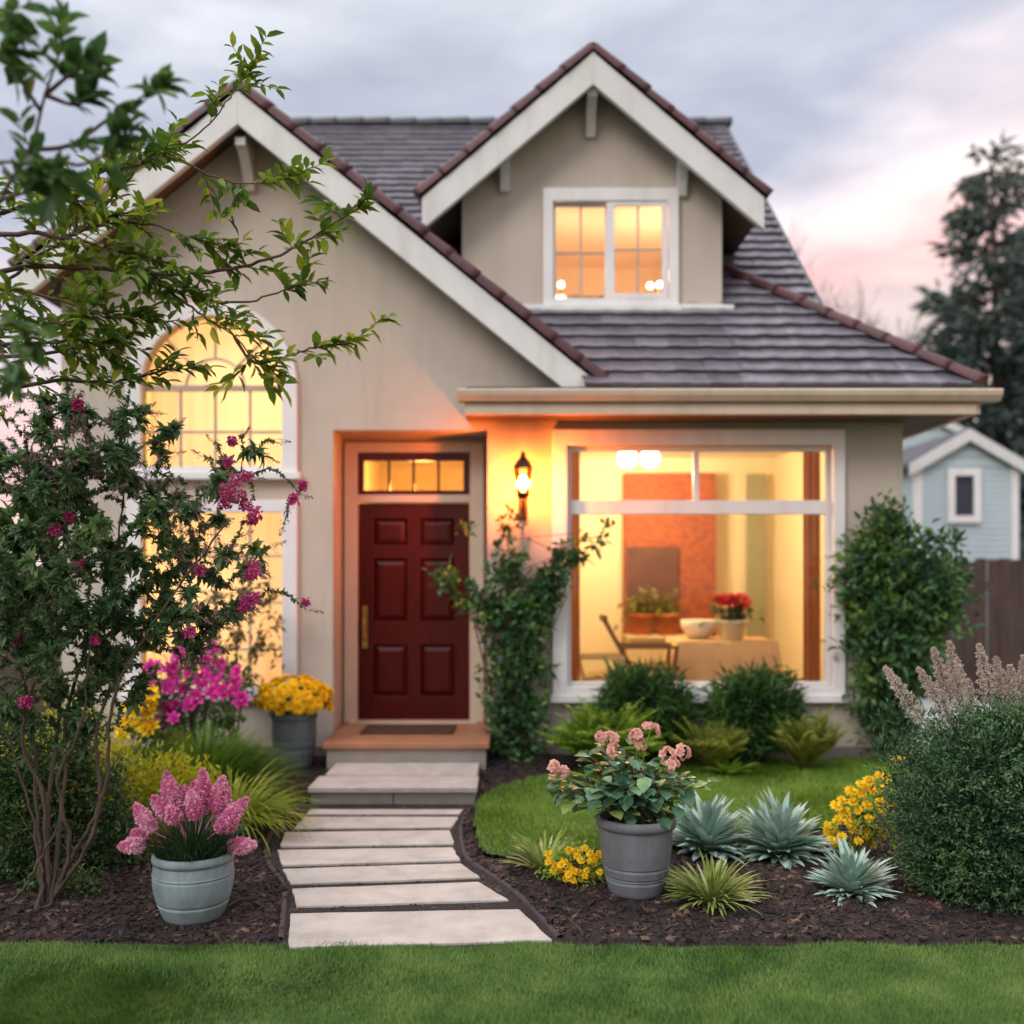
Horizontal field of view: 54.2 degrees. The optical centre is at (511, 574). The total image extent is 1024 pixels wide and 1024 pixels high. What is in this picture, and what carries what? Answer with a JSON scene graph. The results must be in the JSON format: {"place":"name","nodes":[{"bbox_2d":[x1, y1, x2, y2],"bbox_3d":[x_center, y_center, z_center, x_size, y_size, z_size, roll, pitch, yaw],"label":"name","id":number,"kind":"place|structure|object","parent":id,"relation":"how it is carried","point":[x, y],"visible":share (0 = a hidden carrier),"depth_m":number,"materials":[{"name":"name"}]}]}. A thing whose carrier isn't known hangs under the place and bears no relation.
{"place":"outdoors","nodes":[
{"label":"outdoors","id":0,"kind":"place"},
{"bbox_2d":[0,571,60,719],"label":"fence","id":1,"kind":"object","parent":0,"point":[9,670],"visible":0.02,"depth_m":11.49,"materials":[{"name":"brown wood"}]},
{"bbox_2d":[239,787,296,821],"bbox_3d":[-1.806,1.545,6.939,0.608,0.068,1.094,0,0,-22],"label":"side lawn grass","id":2,"kind":"structure","parent":0,"point":[277,791],"depth_m":6.96,"materials":[{"name":"green plant"}]},
{"bbox_2d":[266,802,575,948],"bbox_3d":[-0.695,1.643,5.855,2.610,0.008,2.910,0,0,0],"label":"path base","id":3,"kind":"object","parent":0,"point":[512,898],"visible":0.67,"depth_m":5.33,"materials":[{"name":"grey concrete"}]},
{"bbox_2d":[263,800,307,938],"bbox_3d":[-1.361,1.654,5.849,0.224,0.052,2.772,0,0,-9],"label":"path edging","id":4,"kind":"object","parent":3,"relation":"on","point":[283,915],"visible":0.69,"depth_m":5.36,"materials":[{"name":"rubber"}]},
{"bbox_2d":[280,830,453,847],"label":"paving slab","id":5,"kind":"structure","parent":3,"relation":"on","point":[372,838],"depth_m":6.16,"materials":[{"name":"grey concrete"}]},
{"bbox_2d":[277,847,459,866],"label":"paving slab","id":6,"kind":"structure","parent":3,"relation":"on","point":[328,857],"depth_m":5.79,"materials":[{"name":"grey concrete"}]},
{"bbox_2d":[294,817,457,829],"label":"paving slab","id":7,"kind":"structure","parent":3,"relation":"on","point":[346,823],"depth_m":6.56,"materials":[{"name":"grey concrete"}]},
{"bbox_2d":[283,863,479,885],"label":"paving slab","id":8,"kind":"structure","parent":3,"relation":"on","point":[366,874],"depth_m":5.44,"materials":[{"name":"grey concrete"}]},
{"bbox_2d":[307,809,462,815],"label":"paving slab","id":9,"kind":"structure","parent":3,"relation":"on","point":[378,812],"depth_m":6.86,"materials":[{"name":"grey concrete"}]},
{"bbox_2d":[308,763,478,804],"bbox_3d":[-0.853,1.603,7.612,1.208,0.175,0.965,0,0,0],"label":"doorstep","id":10,"kind":"object","parent":3,"relation":"on","point":[397,783],"visible":0.81,"depth_m":7.23,"materials":[{"name":"grey concrete"}]},
{"bbox_2d":[292,882,507,907],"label":"paving slab","id":11,"kind":"structure","parent":3,"relation":"on","point":[413,894],"depth_m":5.09,"materials":[{"name":"grey concrete"}]},
{"bbox_2d":[269,804,558,946],"bbox_3d":[-0.728,1.644,5.795,1.413,0.033,3.025,0,0,-10],"label":"path grit","id":12,"kind":"object","parent":3,"relation":"on","point":[461,862],"visible":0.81,"depth_m":5.66,"materials":[{"name":"stone"}]},
{"bbox_2d":[288,909,551,950],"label":"paving slab","id":13,"kind":"structure","parent":3,"relation":"on","point":[453,927],"depth_m":4.61,"materials":[{"name":"grey concrete"}]},
{"bbox_2d":[458,803,561,937],"bbox_3d":[-0.141,1.654,5.856,0.293,0.052,2.752,0,0,-10],"label":"path edging","id":14,"kind":"object","parent":3,"relation":"on","point":[531,907],"visible":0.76,"depth_m":5.28,"materials":[{"name":"rubber"}]},
{"bbox_2d":[0,745,1023,947],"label":"mulch bed","id":15,"kind":"object","parent":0,"point":[703,940],"visible":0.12,"depth_m":4.76,"materials":[{"name":"brown wood"}]},
{"bbox_2d":[0,693,170,901],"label":"shrub","id":16,"kind":"object","parent":15,"relation":"on","point":[15,816],"visible":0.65,"depth_m":5.44,"materials":[{"name":"green plant"}]},
{"bbox_2d":[0,692,255,842],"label":"lime shrub","id":17,"kind":"object","parent":15,"relation":"on","point":[144,786],"visible":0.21,"depth_m":6.28,"materials":[{"name":"green plant"}]},
{"bbox_2d":[103,685,186,772],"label":"yellow flowers","id":18,"kind":"object","parent":15,"relation":"on","point":[140,725],"visible":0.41,"depth_m":7.20,"materials":[{"name":"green plant"}]},
{"bbox_2d":[0,366,323,909],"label":"crape myrtle","id":19,"kind":"object","parent":15,"relation":"on","point":[49,490],"visible":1,"depth_m":4.92,"materials":[{"name":"green plant"}]},
{"bbox_2d":[116,768,258,925],"bbox_3d":[-1.519,1.280,4.786,0.620,0.721,0.590,0,0,18],"label":"potted plant","id":20,"kind":"object","parent":15,"relation":"on","point":[193,869],"visible":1,"depth_m":4.71,"materials":[{"name":"plant"}]},
{"bbox_2d":[113,640,261,755],"bbox_3d":[-2.470,1.050,7.649,1.117,1.274,1.064,0,0,0],"label":"flowering shrub","id":21,"kind":"object","parent":15,"relation":"on","point":[173,669],"visible":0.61,"depth_m":7.44,"materials":[{"name":"pink plant"}]},
{"bbox_2d":[111,716,316,798],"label":"ornamental grass","id":22,"kind":"object","parent":15,"relation":"on","point":[236,755],"depth_m":7.11,"materials":[{"name":"green plant"}]},
{"bbox_2d":[131,758,330,856],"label":"ornamental grass","id":23,"kind":"object","parent":15,"relation":"on","point":[253,814],"depth_m":6.31,"materials":[{"name":"green plant"}]},
{"bbox_2d":[197,577,285,740],"bbox_3d":[-2.261,0.800,8.281,0.803,1.604,0.487,0,0,0],"label":"slender shrub","id":24,"kind":"object","parent":15,"relation":"on","point":[238,636],"visible":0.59,"depth_m":8.24,"materials":[{"name":"green plant"}]},
{"bbox_2d":[252,674,334,769],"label":"potted plant","id":25,"kind":"object","parent":15,"relation":"on","point":[293,724],"visible":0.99,"depth_m":8.05,"materials":[{"name":"yellow plant"}]},
{"bbox_2d":[421,501,616,762],"bbox_3d":[0.062,0.514,8.523,1.659,2.308,0.578,0,0,0],"label":"climbing vine","id":26,"kind":"object","parent":15,"relation":"on","point":[505,707],"visible":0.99,"depth_m":8.43,"materials":[{"name":"green plant"}]},
{"bbox_2d":[500,829,587,875],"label":"grass tuft","id":27,"kind":"object","parent":15,"relation":"on","point":[536,859],"visible":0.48,"depth_m":5.53,"materials":[{"name":"green plant"}]},
{"bbox_2d":[534,835,605,888],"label":"yellow flowers","id":28,"kind":"object","parent":15,"relation":"on","point":[579,869],"visible":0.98,"depth_m":5.18,"materials":[{"name":"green plant"}]},
{"bbox_2d":[541,721,719,900],"bbox_3d":[0.591,1.179,5.069,0.941,0.868,0.510,0,0,-23],"label":"potted plant","id":29,"kind":"object","parent":15,"relation":"on","point":[636,823],"visible":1,"depth_m":4.96,"materials":[{"name":"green plant"}]},
{"bbox_2d":[672,790,755,864],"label":"agave","id":30,"kind":"object","parent":15,"relation":"on","point":[705,829],"visible":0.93,"depth_m":5.81,"materials":[{"name":"green plant"}]},
{"bbox_2d":[661,847,774,917],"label":"grass tuft","id":31,"kind":"object","parent":15,"relation":"on","point":[713,888],"visible":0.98,"depth_m":4.93,"materials":[{"name":"green plant"}]},
{"bbox_2d":[726,787,837,868],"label":"agave","id":32,"kind":"object","parent":15,"relation":"on","point":[781,831],"visible":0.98,"depth_m":5.70,"materials":[{"name":"green plant"}]},
{"bbox_2d":[805,836,901,906],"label":"agave","id":33,"kind":"object","parent":15,"relation":"on","point":[850,871],"visible":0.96,"depth_m":5.00,"materials":[{"name":"green plant"}]},
{"bbox_2d":[818,756,904,857],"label":"yellow flowers","id":34,"kind":"object","parent":15,"relation":"on","point":[866,827],"visible":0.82,"depth_m":5.72,"materials":[{"name":"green plant"}]},
{"bbox_2d":[813,487,993,762],"bbox_3d":[3.338,0.472,8.558,1.226,2.444,1.248,0,0,39],"label":"corner shrub","id":35,"kind":"object","parent":15,"relation":"on","point":[917,585],"visible":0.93,"depth_m":8.42,"materials":[{"name":"green plant"}]},
{"bbox_2d":[865,683,1023,915],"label":"round shrub","id":36,"kind":"object","parent":15,"relation":"on","point":[974,842],"visible":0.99,"depth_m":4.92,"materials":[{"name":"green plant"}]},
{"bbox_2d":[865,640,1023,823],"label":"plume plant","id":37,"kind":"object","parent":15,"relation":"on","point":[966,688],"visible":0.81,"depth_m":5.30,"materials":[{"name":"beige plant"}]},
{"bbox_2d":[0,939,1023,1023],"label":"front lawn","id":38,"kind":"structure","parent":0,"point":[278,988],"depth_m":4.00,"materials":[{"name":"plant"}]},
{"bbox_2d":[0,602,1023,743],"bbox_3d":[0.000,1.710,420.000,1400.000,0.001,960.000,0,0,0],"label":"ground","id":39,"kind":"structure","parent":0,"point":[59,740],"depth_m":11.52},
{"bbox_2d":[0,0,400,428],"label":"broadleaf tree","id":40,"kind":"object","parent":39,"relation":"on","point":[50,183],"visible":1,"depth_m":4.22,"materials":[{"name":"green plant"}]},
{"bbox_2d":[7,42,1003,769],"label":"house","id":41,"kind":"structure","parent":39,"relation":"on","point":[733,370],"depth_m":8.73,"materials":[{"name":"paint"}]},
{"bbox_2d":[119,500,297,700],"bbox_3d":[-2.601,0.218,8.688,1.560,1.735,0.195,0,0,0],"label":"tall window","id":42,"kind":"structure","parent":41,"relation":"in","point":[289,649],"depth_m":8.64,"materials":[{"name":"paint"}]},
{"bbox_2d":[126,302,300,479],"bbox_3d":[-2.601,-1.600,8.694,1.540,1.551,0.189,0,0,0],"label":"arched window","id":43,"kind":"structure","parent":41,"relation":"in","point":[289,432],"depth_m":8.64,"materials":[{"name":"paint"}]},
{"bbox_2d":[151,318,281,465],"bbox_3d":[-2.601,-1.625,8.960,1.260,1.550,0.018,0,0,0],"label":"curtain","id":44,"kind":"object","parent":41,"relation":"hanging from","point":[232,411],"visible":0.37,"depth_m":8.96,"materials":[{"name":"beige fabric"}]},
{"bbox_2d":[151,513,281,684],"bbox_3d":[-2.601,0.250,8.960,1.260,1.800,0.018,0,0,0],"label":"curtain","id":45,"kind":"object","parent":41,"relation":"hanging from","point":[267,527],"visible":0.18,"depth_m":8.96,"materials":[{"name":"beige fabric"}]},
{"bbox_2d":[360,724,455,733],"bbox_3d":[-0.895,1.341,8.690,0.790,0.017,0.460,0,0,0],"label":"doormat","id":46,"kind":"object","parent":41,"relation":"on","point":[409,729],"visible":1,"depth_m":8.62,"materials":[{"name":"brown fabric"}]},
{"bbox_2d":[344,442,483,723],"bbox_3d":[-0.895,0.069,9.160,1.276,2.562,0.160,0,0,0],"label":"front door","id":47,"kind":"structure","parent":41,"relation":"in","point":[408,658],"depth_m":9.18,"materials":[{"name":"paint"}]},
{"bbox_2d":[513,451,532,519],"bbox_3d":[0.093,-0.763,8.527,0.170,0.572,0.341,0,0,0],"label":"wall lantern","id":48,"kind":"object","parent":41,"relation":"attached to","point":[523,482],"depth_m":8.42,"materials":[{"name":"black metal"}]},
{"bbox_2d":[558,281,563,294],"bbox_3d":[0.490,-2.767,10.000,0.100,0.334,0.100,0,0,0],"label":"bulb lamp","id":49,"kind":"object","parent":41,"relation":"on","point":[561,285],"visible":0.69,"depth_m":9.98,"materials":[{"name":"beige glass"}]},
{"bbox_2d":[571,452,579,680],"bbox_3d":[0.546,-0.085,8.942,0.125,2.230,0.048,0,0,0],"label":"curtain","id":50,"kind":"object","parent":41,"relation":"hanging from","point":[575,573],"visible":0.45,"depth_m":8.94,"materials":[{"name":"brown fabric"}]},
{"bbox_2d":[541,188,681,309],"bbox_3d":[0.914,-3.002,9.263,1.290,1.143,0.160,0,0,0],"label":"dormer window","id":51,"kind":"structure","parent":41,"relation":"in","point":[553,198],"depth_m":9.22,"materials":[{"name":"paint"}]},
{"bbox_2d":[618,452,635,466],"bbox_3d":[1.219,-1.274,10.600,0.199,0.268,0.199,0,0,0],"label":"globe lamp","id":52,"kind":"object","parent":41,"relation":"hanging from","point":[626,459],"visible":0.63,"depth_m":10.53,"materials":[{"name":"beige glass"}]},
{"bbox_2d":[599,614,679,680],"bbox_3d":[1.240,0.872,9.750,0.740,0.964,0.470,0,0,0],"label":"armchair","id":53,"kind":"object","parent":41,"relation":"on","point":[622,646],"visible":0.59,"depth_m":9.55,"materials":[{"name":"brown wood"}]},
{"bbox_2d":[641,452,658,466],"bbox_3d":[1.463,-1.274,10.600,0.199,0.268,0.199,0,0,0],"label":"globe lamp","id":54,"kind":"object","parent":41,"relation":"hanging from","point":[649,459],"visible":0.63,"depth_m":10.53,"materials":[{"name":"beige glass"}]},
{"bbox_2d":[647,282,652,292],"bbox_3d":[1.380,-2.762,10.000,0.100,0.324,0.100,0,0,0],"label":"bulb lamp","id":55,"kind":"object","parent":41,"relation":"on","point":[650,286],"visible":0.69,"depth_m":9.98,"materials":[{"name":"beige glass"}]},
{"bbox_2d":[627,547,677,612],"bbox_3d":[1.644,0.059,11.717,0.597,0.772,0.055,0,0,0],"label":"picture","id":56,"kind":"object","parent":41,"relation":"attached to","point":[656,568],"visible":0.71,"depth_m":11.69,"materials":[{"name":"fabric"}]},
{"bbox_2d":[624,634,686,675],"bbox_3d":[1.660,0.988,11.440,0.720,0.605,0.440,0,0,0],"label":"sideboard","id":57,"kind":"object","parent":41,"relation":"in","point":[633,655],"visible":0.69,"depth_m":11.26,"materials":[{"name":"beige wood"}]},
{"bbox_2d":[615,585,665,635],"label":"potted plant","id":58,"kind":"object","parent":57,"relation":"on","point":[640,623],"visible":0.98,"depth_m":11.32,"materials":[{"name":"green plant"}]},
{"bbox_2d":[644,587,685,635],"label":"potted plant","id":59,"kind":"object","parent":57,"relation":"on","point":[667,621],"visible":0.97,"depth_m":11.33,"materials":[{"name":"green plant"}]},
{"bbox_2d":[656,281,661,292],"bbox_3d":[1.475,-2.767,10.000,0.100,0.334,0.100,0,0,0],"label":"bulb lamp","id":60,"kind":"object","parent":41,"relation":"on","point":[659,285],"visible":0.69,"depth_m":9.98,"materials":[{"name":"beige glass"}]},
{"bbox_2d":[550,429,848,702],"bbox_3d":[1.614,-0.081,8.688,2.566,2.360,0.195,0,0,0],"label":"picture window","id":61,"kind":"structure","parent":41,"relation":"in","point":[831,442],"depth_m":8.63,"materials":[{"name":"white wood"}]},
{"bbox_2d":[746,474,765,637],"bbox_3d":[2.916,0.074,11.949,0.214,2.549,0.098,0,0,0],"label":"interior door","id":62,"kind":"structure","parent":41,"relation":"in","point":[755,483],"depth_m":11.90,"materials":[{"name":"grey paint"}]},
{"bbox_2d":[803,452,819,680],"bbox_3d":[2.693,-0.085,8.998,0.151,2.230,0.055,0,0,-8],"label":"curtain","id":63,"kind":"object","parent":41,"relation":"hanging from","point":[811,573],"visible":0.82,"depth_m":8.99,"materials":[{"name":"brown fabric"}]},
{"bbox_2d":[788,218,896,331],"bbox_3d":[9.014,-4.425,29.658,5.646,12.353,4.822,0,0,41],"label":"bare tree","id":64,"kind":"object","parent":39,"relation":"on","point":[861,312],"visible":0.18,"depth_m":28.05,"materials":[{"name":"grey plant"}]},
{"bbox_2d":[818,281,930,341],"bbox_3d":[10.027,-3.203,28.812,5.254,9.910,4.494,0,0,-38],"label":"bare tree","id":65,"kind":"object","parent":39,"relation":"on","point":[876,319],"visible":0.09,"depth_m":28.07,"materials":[{"name":"grey plant"}]},
{"bbox_2d":[823,277,971,348],"bbox_3d":[10.710,-3.661,29.889,4.905,10.825,5.125,0,0,-38],"label":"bare tree","id":66,"kind":"object","parent":39,"relation":"on","point":[907,327],"visible":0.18,"depth_m":29.53,"materials":[{"name":"grey plant"}]},
{"bbox_2d":[899,128,1023,535],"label":"conifer","id":67,"kind":"object","parent":39,"relation":"on","point":[967,349],"visible":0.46,"depth_m":25.63,"materials":[{"name":"green plant"}]},
{"bbox_2d":[903,428,1023,561],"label":"outbuilding","id":68,"kind":"structure","parent":39,"relation":"on","point":[967,479],"depth_m":16.98,"materials":[{"name":"blue wood"}]},
{"bbox_2d":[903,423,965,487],"bbox_3d":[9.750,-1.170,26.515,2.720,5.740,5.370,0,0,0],"label":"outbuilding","id":69,"kind":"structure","parent":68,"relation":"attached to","point":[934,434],"depth_m":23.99,"materials":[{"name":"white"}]},
{"bbox_2d":[947,468,980,522],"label":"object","id":70,"kind":"structure","parent":68,"relation":"in","point":[952,516],"depth_m":16.91,"materials":[{"name":"paint"}]},
{"bbox_2d":[911,559,1023,702],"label":"fence","id":71,"kind":"object","parent":39,"relation":"on","point":[1000,610],"visible":0.21,"depth_m":13.20,"materials":[{"name":"brown wood"}]},
{"bbox_2d":[0,0,1023,565],"label":"sky","id":72,"kind":"structure","parent":0,"point":[861,119],"materials":[{"name":"grey"}]},
{"bbox_2d":[580,653,624,680],"bbox_3d":[0.801,0.928,9.450,0.533,0.853,0.420,0,0,0],"label":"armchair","id":73,"kind":"object","parent":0,"point":[588,676],"visible":0.35,"depth_m":9.27,"materials":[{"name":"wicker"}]},
{"bbox_2d":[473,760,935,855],"bbox_3d":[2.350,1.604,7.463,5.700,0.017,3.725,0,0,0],"label":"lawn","id":74,"kind":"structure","parent":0,"point":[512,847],"depth_m":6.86,"materials":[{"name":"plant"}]},
{"bbox_2d":[534,694,670,766],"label":"fern","id":75,"kind":"object","parent":74,"relation":"on","point":[582,732],"visible":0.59,"depth_m":7.85,"materials":[{"name":"green plant"}]},
{"bbox_2d":[569,654,713,763],"bbox_3d":[1.065,1.202,8.445,1.000,1.070,1.000,0,0,-41],"label":"shrub","id":76,"kind":"object","parent":74,"relation":"on","point":[672,704],"visible":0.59,"depth_m":8.30,"materials":[{"name":"green plant"}]},
{"bbox_2d":[667,716,753,766],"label":"fern","id":77,"kind":"object","parent":74,"relation":"on","point":[709,746],"visible":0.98,"depth_m":7.99,"materials":[{"name":"green plant"}]},
{"bbox_2d":[698,756,760,774],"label":"broad leaf plant","id":78,"kind":"object","parent":74,"relation":"on","point":[726,768],"visible":0.98,"depth_m":7.92,"materials":[{"name":"green plant"}]},
{"bbox_2d":[691,655,819,765],"bbox_3d":[2.046,1.198,8.408,1.089,1.067,0.777,0,0,0],"label":"shrub","id":79,"kind":"object","parent":74,"relation":"on","point":[744,700],"visible":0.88,"depth_m":8.28,"materials":[{"name":"green plant"}]},
{"bbox_2d":[763,706,851,765],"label":"fern","id":80,"kind":"object","parent":74,"relation":"on","point":[815,742],"visible":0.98,"depth_m":8.02,"materials":[{"name":"green plant"}]},
{"bbox_2d":[473,751,1006,853],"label":"lawn grass","id":81,"kind":"structure","parent":0,"point":[734,783],"depth_m":7.22,"materials":[{"name":"green plant"}]},
{"bbox_3d":[2.140,1.004,10.275,0.960,0.689,0.650,0,0,0],"label":"table","id":82,"kind":"object","parent":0,"visible":0},
{"bbox_2d":[662,637,781,680],"bbox_3d":[2.140,0.903,10.273,1.136,0.494,0.824,0,0,0],"label":"tablecloth","id":83,"kind":"object","parent":82,"relation":"on","point":[699,658],"visible":0.68,"depth_m":9.92,"materials":[{"name":"beige fabric"}]},
{"bbox_2d":[680,619,715,638],"bbox_3d":[1.920,0.558,10.300,0.370,0.190,0.370,0,0,0],"label":"bowl","id":84,"kind":"object","parent":83,"relation":"on","point":[692,629],"visible":0.98,"depth_m":10.18,"materials":[{"name":"white ceramic"}]},
{"bbox_2d":[699,592,765,639],"bbox_3d":[2.227,0.413,10.075,0.559,0.480,0.571,0,0,-29],"label":"poinsettia","id":85,"kind":"object","parent":83,"relation":"on","point":[732,625],"visible":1,"depth_m":10.02,"materials":[{"name":"red plant"}]}
]}

